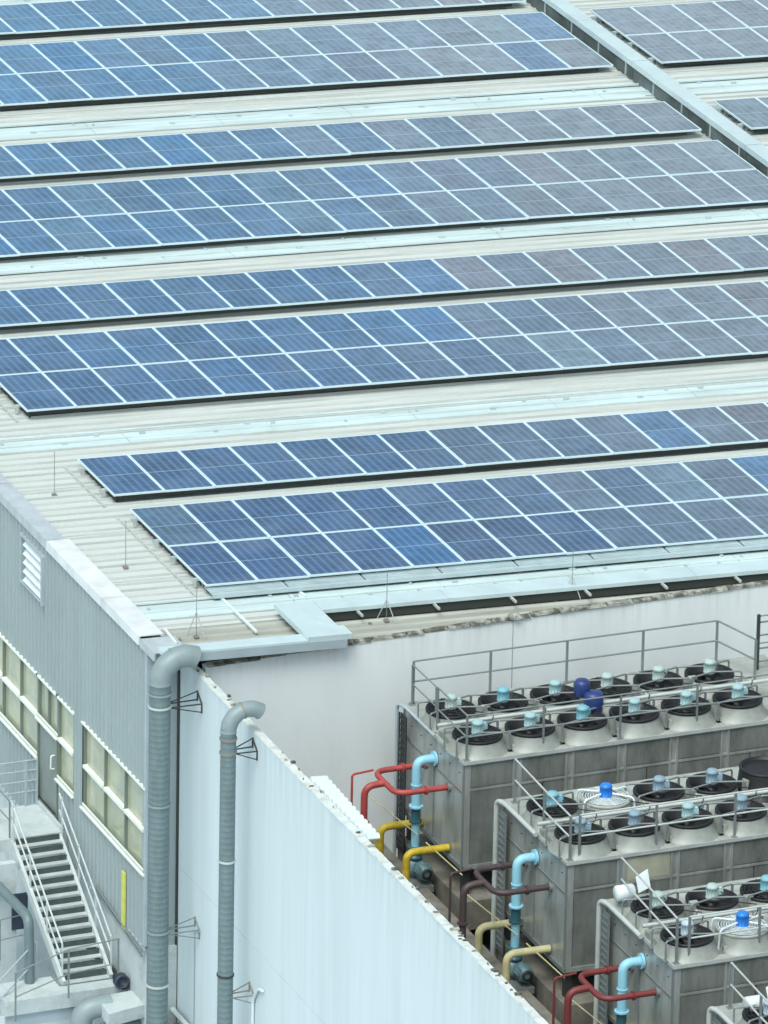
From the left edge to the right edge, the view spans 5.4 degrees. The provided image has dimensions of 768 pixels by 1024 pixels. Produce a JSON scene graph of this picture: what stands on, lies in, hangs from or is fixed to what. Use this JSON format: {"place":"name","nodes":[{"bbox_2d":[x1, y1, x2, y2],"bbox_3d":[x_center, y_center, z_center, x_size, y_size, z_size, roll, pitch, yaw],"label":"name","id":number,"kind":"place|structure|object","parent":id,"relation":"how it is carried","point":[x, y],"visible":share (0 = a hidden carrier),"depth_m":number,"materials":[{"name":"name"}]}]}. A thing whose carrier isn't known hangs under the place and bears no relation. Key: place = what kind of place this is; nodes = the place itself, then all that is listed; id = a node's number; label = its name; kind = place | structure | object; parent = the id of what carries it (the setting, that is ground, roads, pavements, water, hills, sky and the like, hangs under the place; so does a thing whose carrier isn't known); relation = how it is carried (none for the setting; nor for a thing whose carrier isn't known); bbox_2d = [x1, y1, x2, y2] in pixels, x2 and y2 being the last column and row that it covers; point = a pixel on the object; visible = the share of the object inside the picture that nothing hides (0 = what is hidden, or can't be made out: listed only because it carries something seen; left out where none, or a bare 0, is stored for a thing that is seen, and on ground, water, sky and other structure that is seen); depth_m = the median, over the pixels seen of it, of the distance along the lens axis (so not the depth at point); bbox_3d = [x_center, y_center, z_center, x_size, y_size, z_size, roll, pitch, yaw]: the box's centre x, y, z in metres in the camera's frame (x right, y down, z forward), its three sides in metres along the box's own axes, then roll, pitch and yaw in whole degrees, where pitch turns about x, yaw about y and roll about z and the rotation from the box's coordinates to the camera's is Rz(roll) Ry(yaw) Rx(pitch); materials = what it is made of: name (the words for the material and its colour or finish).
{"place":"outdoors","nodes":[
{"label":"outdoors","id":0,"kind":"place"},
{"bbox_2d":[0,860,27,1015],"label":"side wall","id":1,"kind":"structure","parent":0,"point":[8,880],"depth_m":147.30,"materials":[{"name":"concrete"}]},
{"bbox_2d":[0,881,34,984],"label":"drain pipe","id":2,"kind":"object","parent":1,"relation":"attached to","point":[15,903],"visible":1,"depth_m":145.44,"materials":[{"name":"grey metal"}]},
{"bbox_2d":[0,724,179,1023],"bbox_3d":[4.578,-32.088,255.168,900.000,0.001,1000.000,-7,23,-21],"label":"ground","id":3,"kind":"structure","parent":0,"point":[43,970],"depth_m":149.97,"materials":[{"name":"concrete"}]},
{"bbox_2d":[0,915,23,960],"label":"handrail fence","id":4,"kind":"object","parent":3,"relation":"on","point":[9,937],"visible":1,"depth_m":146.50,"materials":[{"name":"metal"}]},
{"bbox_2d":[177,666,548,1023],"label":"yard side wall","id":5,"kind":"structure","parent":3,"relation":"on","point":[339,918],"depth_m":138.29,"materials":[{"name":"white metal"}]},
{"bbox_2d":[145,644,202,1023],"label":"vent pipe","id":6,"kind":"object","parent":5,"relation":"attached to","point":[169,663],"visible":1,"depth_m":142.27,"materials":[{"name":"grey metal"}]},
{"bbox_2d":[193,931,200,1023],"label":"wall conduit","id":7,"kind":"object","parent":5,"relation":"attached to","point":[194,975],"depth_m":143.88,"materials":[{"name":"grey metal"}]},
{"bbox_2d":[216,700,265,1023],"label":"vent pipe","id":8,"kind":"object","parent":5,"relation":"attached to","point":[236,715],"visible":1,"depth_m":139.87,"materials":[{"name":"grey metal"}]},
{"bbox_2d":[251,988,263,1023],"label":"white conduit","id":9,"kind":"object","parent":5,"relation":"attached to","point":[257,990],"visible":1,"depth_m":141.02,"materials":[{"name":"white plastic"}]},
{"bbox_2d":[309,775,379,839],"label":"corrugated sheet","id":10,"kind":"object","parent":5,"relation":"on","point":[336,797],"visible":1,"depth_m":136.46,"materials":[{"name":"white metal"}]},
{"bbox_2d":[0,0,767,1023],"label":"factory building","id":11,"kind":"structure","parent":3,"relation":"on","point":[86,618],"depth_m":152.70,"materials":[{"name":"metal"}]},
{"bbox_2d":[0,632,37,758],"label":"window","id":12,"kind":"structure","parent":11,"relation":"in","point":[18,680],"depth_m":149.53,"materials":[{"name":"grey glass"}]},
{"bbox_2d":[0,800,66,851],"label":"landing","id":13,"kind":"object","parent":11,"relation":"attached to","point":[38,819],"visible":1,"depth_m":147.93,"materials":[{"name":"concrete"}]},
{"bbox_2d":[0,790,10,837],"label":"handrail fence","id":14,"kind":"object","parent":13,"relation":"on","point":[9,818],"visible":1,"depth_m":147.19,"materials":[{"name":"metal"}]},
{"bbox_2d":[0,759,37,806],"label":"handrail fence","id":15,"kind":"object","parent":13,"relation":"on","point":[25,781],"visible":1,"depth_m":148.53,"materials":[{"name":"grey metal"}]},
{"bbox_2d":[28,760,35,804],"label":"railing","id":16,"kind":"object","parent":13,"relation":"on","point":[32,783],"visible":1,"depth_m":148.65,"materials":[{"name":"grey metal"}]},
{"bbox_2d":[35,674,58,739],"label":"transom window","id":17,"kind":"structure","parent":11,"relation":"in","point":[47,713],"depth_m":147.97,"materials":[{"name":"grey glass"}]},
{"bbox_2d":[37,721,57,818],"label":"door","id":18,"kind":"structure","parent":11,"relation":"in","point":[47,747],"depth_m":148.41,"materials":[{"name":"paint"}]},
{"bbox_2d":[51,452,56,495],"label":"lightning rod","id":19,"kind":"object","parent":11,"relation":"on","point":[54,494],"visible":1,"depth_m":149.01,"materials":[{"name":"metal"}]},
{"bbox_2d":[0,968,126,1023],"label":"platform","id":20,"kind":"structure","parent":11,"relation":"attached to","point":[49,1002],"depth_m":145.32,"materials":[{"name":"concrete"}]},
{"bbox_2d":[0,941,36,1000],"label":"handrail fence","id":21,"kind":"object","parent":20,"relation":"on","point":[9,970],"visible":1,"depth_m":145.32,"materials":[{"name":"grey metal"}]},
{"bbox_2d":[10,793,112,985],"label":"staircase","id":22,"kind":"structure","parent":20,"relation":"on","point":[47,916],"depth_m":146.53,"materials":[{"name":"metal"}]},
{"bbox_2d":[14,938,119,1021],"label":"handrail fence","id":23,"kind":"object","parent":20,"relation":"attached to","point":[68,974],"visible":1,"depth_m":144.85,"materials":[{"name":"metal"}]},
{"bbox_2d":[86,947,129,989],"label":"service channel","id":24,"kind":"object","parent":20,"relation":"on","point":[114,970],"visible":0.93,"depth_m":146.03,"materials":[{"name":"grey"}]},
{"bbox_2d":[113,972,128,988],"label":"blower","id":25,"kind":"object","parent":20,"relation":"on","point":[120,979],"visible":1,"depth_m":145.43,"materials":[{"name":"paint"}]},
{"bbox_2d":[54,696,73,798],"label":"window","id":26,"kind":"structure","parent":11,"relation":"in","point":[65,776],"depth_m":147.32,"materials":[{"name":"grey glass"}]},
{"bbox_2d":[70,990,143,1023],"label":"floor duct","id":27,"kind":"object","parent":11,"relation":"attached to","point":[126,1007],"visible":0.96,"depth_m":144.90,"materials":[{"name":"metal"}]},
{"bbox_2d":[79,721,144,876],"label":"window","id":28,"kind":"structure","parent":11,"relation":"in","point":[112,796],"depth_m":145.18,"materials":[{"name":"grey glass"}]},
{"bbox_2d":[94,885,142,956],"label":"wall pipes","id":29,"kind":"object","parent":11,"relation":"attached to","point":[116,917],"depth_m":145.41,"materials":[{"name":"metal"}]},
{"bbox_2d":[121,870,125,929],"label":"cable cover","id":30,"kind":"object","parent":11,"relation":"attached to","point":[123,897],"visible":1,"depth_m":145.03,"materials":[{"name":"yellow plastic"}]},
{"bbox_2d":[123,533,128,568],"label":"lightning rod","id":31,"kind":"object","parent":11,"relation":"on","point":[125,567],"visible":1,"depth_m":145.74,"materials":[{"name":"metal"}]},
{"bbox_2d":[170,1007,188,1023],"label":"ground pipe","id":32,"kind":"object","parent":11,"relation":"attached to","point":[178,1015],"visible":1,"depth_m":144.61,"materials":[{"name":"metal"}]},
{"bbox_2d":[178,581,204,640],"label":"lightning rod","id":33,"kind":"object","parent":11,"relation":"on","point":[196,636],"visible":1,"depth_m":142.66,"materials":[{"name":"metal"}]},
{"bbox_2d":[0,0,525,37],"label":"solar array","id":34,"kind":"object","parent":11,"relation":"on","point":[51,18],"visible":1,"depth_m":177.62,"materials":[{"name":"blue"}]},
{"bbox_2d":[0,12,613,108],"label":"solar array","id":35,"kind":"object","parent":11,"relation":"on","point":[231,62],"visible":1,"depth_m":174.76,"materials":[{"name":"blue"}]},
{"bbox_2d":[0,101,701,181],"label":"solar array","id":36,"kind":"object","parent":11,"relation":"on","point":[94,157],"visible":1,"depth_m":169.54,"materials":[{"name":"blue"}]},
{"bbox_2d":[368,573,395,624],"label":"lightning rod","id":37,"kind":"object","parent":11,"relation":"on","point":[386,619],"visible":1,"depth_m":143.96,"materials":[{"name":"metal"}]},
{"bbox_2d":[0,280,767,421],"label":"solar array","id":38,"kind":"object","parent":11,"relation":"on","point":[109,369],"visible":1,"depth_m":157.29,"materials":[{"name":"blue"}]},
{"bbox_2d":[0,140,767,259],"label":"solar array","id":39,"kind":"object","parent":11,"relation":"on","point":[130,215],"visible":1,"depth_m":166.03,"materials":[{"name":"blue"}]},
{"bbox_2d":[0,234,767,329],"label":"solar array","id":40,"kind":"object","parent":11,"relation":"on","point":[316,286],"visible":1,"depth_m":161.06,"materials":[{"name":"blue"}]},
{"bbox_2d":[64,402,767,506],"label":"solar array","id":41,"kind":"object","parent":11,"relation":"on","point":[200,470],"visible":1,"depth_m":151.90,"materials":[{"name":"blue"}]},
{"bbox_2d":[116,454,767,595],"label":"solar array","id":42,"kind":"object","parent":11,"relation":"on","point":[296,536],"visible":1,"depth_m":148.44,"materials":[{"name":"blue"}]},
{"bbox_2d":[158,559,767,660],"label":"eave duct","id":43,"kind":"object","parent":11,"relation":"on","point":[313,624],"visible":1,"depth_m":144.71,"materials":[{"name":"grey metal"}]},
{"bbox_2d":[555,548,580,601],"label":"lightning rod","id":44,"kind":"object","parent":11,"relation":"on","point":[572,577],"visible":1,"depth_m":145.51,"materials":[{"name":"metal"}]},
{"bbox_2d":[526,0,767,176],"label":"roof duct","id":45,"kind":"object","parent":11,"relation":"on","point":[625,59],"visible":1,"depth_m":174.32,"materials":[{"name":"grey metal"}]},
{"bbox_2d":[589,0,767,66],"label":"solar array","id":46,"kind":"object","parent":11,"relation":"on","point":[701,33],"visible":1,"depth_m":178.46,"materials":[{"name":"blue"}]},
{"bbox_2d":[713,97,767,131],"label":"solar array","id":47,"kind":"object","parent":11,"relation":"on","point":[750,113],"visible":1,"depth_m":173.12,"materials":[{"name":"blue"}]},
{"bbox_2d":[398,833,505,929],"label":"tower plinth","id":48,"kind":"structure","parent":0,"point":[477,915],"depth_m":141.41,"materials":[{"name":"grey concrete"}]},
{"bbox_2d":[393,654,767,893],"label":"cooling tower","id":49,"kind":"structure","parent":48,"relation":"on","point":[459,818],"depth_m":141.37,"materials":[{"name":"grey metal"}]},
{"bbox_2d":[408,664,436,713],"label":"railing","id":50,"kind":"object","parent":49,"relation":"on","point":[412,685],"visible":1,"depth_m":141.86,"materials":[{"name":"metal"}]},
{"bbox_2d":[409,620,756,703],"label":"railing","id":51,"kind":"object","parent":49,"relation":"on","point":[566,661],"visible":1,"depth_m":143.32,"materials":[{"name":"metal"}]},
{"bbox_2d":[574,678,603,716],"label":"spare motor","id":52,"kind":"object","parent":49,"relation":"on","point":[582,689],"visible":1,"depth_m":141.44,"materials":[{"name":"metal"}]},
{"bbox_2d":[435,674,767,761],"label":"railing","id":53,"kind":"object","parent":49,"relation":"on","point":[543,726],"visible":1,"depth_m":140.71,"materials":[{"name":"metal"}]},
{"bbox_2d":[756,614,767,669],"bbox_3d":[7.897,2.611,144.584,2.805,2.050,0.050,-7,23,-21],"label":"ladder","id":54,"kind":"object","parent":49,"relation":"attached to","point":[759,621],"visible":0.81,"depth_m":143.89,"materials":[{"name":"grey metal"}]},
{"bbox_2d":[469,928,521,956],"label":"yard floor","id":55,"kind":"structure","parent":0,"point":[486,938],"depth_m":142.18,"materials":[{"name":"black concrete"}]},
{"bbox_2d":[202,580,767,856],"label":"yard back wall","id":56,"kind":"structure","parent":55,"relation":"on","point":[330,713],"depth_m":143.99,"materials":[{"name":"white paint"}]},
{"bbox_2d":[496,933,607,1023],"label":"tower plinth","id":57,"kind":"structure","parent":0,"point":[544,976],"depth_m":137.58,"materials":[{"name":"grey concrete"}]},
{"bbox_2d":[490,756,767,997],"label":"cooling tower","id":58,"kind":"structure","parent":57,"relation":"on","point":[560,919],"depth_m":137.15,"materials":[{"name":"grey metal"}]},
{"bbox_2d":[511,758,573,861],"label":"railing","id":59,"kind":"object","parent":58,"relation":"on","point":[543,809],"visible":1,"depth_m":136.90,"materials":[{"name":"metal"}]},
{"bbox_2d":[577,787,767,859],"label":"railing","id":60,"kind":"object","parent":58,"relation":"on","point":[735,814],"visible":1,"depth_m":136.50,"materials":[{"name":"metal"}]},
{"bbox_2d":[572,1000,601,1023],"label":"thin tube","id":61,"kind":"object","parent":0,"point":[586,1012],"visible":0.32,"depth_m":134.23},
{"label":"raised walkway","id":62,"kind":"structure","parent":0,"visible":0},
{"bbox_2d":[376,818,422,854],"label":"yellow pipe","id":63,"kind":"object","parent":62,"relation":"on","point":[383,829],"visible":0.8,"depth_m":141.95,"materials":[{"name":"yellow metal"}]},
{"bbox_2d":[350,763,450,822],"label":"red pipe","id":64,"kind":"object","parent":62,"relation":"on","point":[382,781],"visible":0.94,"depth_m":140.76,"materials":[{"name":"metal"}]},
{"bbox_2d":[407,843,433,891],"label":"pump","id":65,"kind":"object","parent":62,"relation":"on","point":[421,872],"visible":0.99,"depth_m":141.59,"materials":[{"name":"teal metal"}]},
{"bbox_2d":[409,751,437,846],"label":"discharge pipe","id":66,"kind":"object","parent":65,"relation":"on","point":[415,807],"visible":1,"depth_m":141.25,"materials":[{"name":"blue metal"}]},
{"bbox_2d":[368,795,462,875],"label":"thin tube","id":67,"kind":"object","parent":66,"relation":"attached to","point":[451,865],"visible":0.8,"depth_m":141.44,"materials":[{"name":"yellow metal"}]},
{"bbox_2d":[402,844,449,881],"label":"yellow pipe","id":68,"kind":"object","parent":62,"relation":"on","point":[409,854],"visible":0.83,"depth_m":140.90,"materials":[{"name":"yellow metal"}]},
{"bbox_2d":[369,839,560,1023],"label":"walkway kerb","id":69,"kind":"structure","parent":62,"relation":"attached to","point":[487,954],"depth_m":139.64,"materials":[{"name":"grey concrete"}]},
{"bbox_2d":[474,918,522,954],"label":"cream pipe","id":70,"kind":"object","parent":62,"relation":"on","point":[481,929],"visible":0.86,"depth_m":138.03,"materials":[{"name":"beige metal"}]},
{"bbox_2d":[448,861,552,938],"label":"brown pipe","id":71,"kind":"object","parent":62,"relation":"on","point":[462,921],"visible":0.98,"depth_m":136.89,"materials":[{"name":"metal"}]},
{"bbox_2d":[467,894,564,977],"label":"thin tube","id":72,"kind":"object","parent":62,"relation":"on","point":[556,970],"visible":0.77,"depth_m":137.52,"materials":[{"name":"beige metal"}]},
{"bbox_2d":[507,943,533,993],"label":"pump","id":73,"kind":"object","parent":62,"relation":"on","point":[521,974],"visible":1,"depth_m":137.68,"materials":[{"name":"teal metal"}]},
{"bbox_2d":[508,849,538,947],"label":"discharge pipe","id":74,"kind":"object","parent":73,"relation":"on","point":[515,921],"visible":1,"depth_m":137.33,"materials":[{"name":"blue metal"}]},
{"bbox_2d":[502,945,550,983],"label":"cream pipe","id":75,"kind":"object","parent":62,"relation":"on","point":[509,956],"visible":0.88,"depth_m":136.99,"materials":[{"name":"beige metal"}]},
{"bbox_2d":[552,965,659,1023],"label":"oxide red pipe","id":76,"kind":"object","parent":62,"relation":"on","point":[587,986],"visible":1,"depth_m":132.95,"materials":[{"name":"metal"}]},
{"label":"pump","id":77,"kind":"object","parent":62,"relation":"on","visible":0},
{"bbox_2d":[614,953,645,1023],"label":"discharge pipe","id":78,"kind":"object","parent":77,"relation":"on","point":[621,1011],"visible":1,"depth_m":133.32,"materials":[{"name":"blue metal"}]},
{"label":"tower plinth","id":79,"kind":"structure","parent":0,"visible":0},
{"bbox_2d":[593,874,767,1023],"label":"cooling tower","id":80,"kind":"structure","parent":79,"relation":"on","point":[693,986],"depth_m":133.08,"materials":[{"name":"grey metal"}]},
{"bbox_2d":[613,869,650,906],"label":"floodlight","id":81,"kind":"object","parent":80,"relation":"on","point":[621,892],"visible":1,"depth_m":134.19,"materials":[{"name":"metal"}]},
{"bbox_2d":[618,857,679,964],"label":"railing","id":82,"kind":"object","parent":80,"relation":"on","point":[649,908],"visible":1,"depth_m":133.07,"materials":[{"name":"metal"}]},
{"bbox_2d":[687,904,767,955],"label":"railing","id":83,"kind":"object","parent":80,"relation":"on","point":[759,927],"visible":1,"depth_m":132.32,"materials":[{"name":"metal"}]},
{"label":"tower plinth","id":84,"kind":"structure","parent":0,"visible":0},
{"bbox_2d":[706,998,767,1023],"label":"cooling tower","id":85,"kind":"structure","parent":84,"relation":"on","point":[738,1014],"depth_m":130.18,"materials":[{"name":"grey metal"}]},
{"bbox_2d":[726,962,767,1023],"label":"railing","id":86,"kind":"object","parent":85,"relation":"on","point":[729,1006],"visible":1,"depth_m":129.94,"materials":[{"name":"metal"}]},
{"bbox_2d":[742,986,767,1011],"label":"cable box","id":87,"kind":"object","parent":85,"relation":"on","point":[754,1000],"visible":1,"depth_m":130.10,"materials":[{"name":"metal"}]}
]}

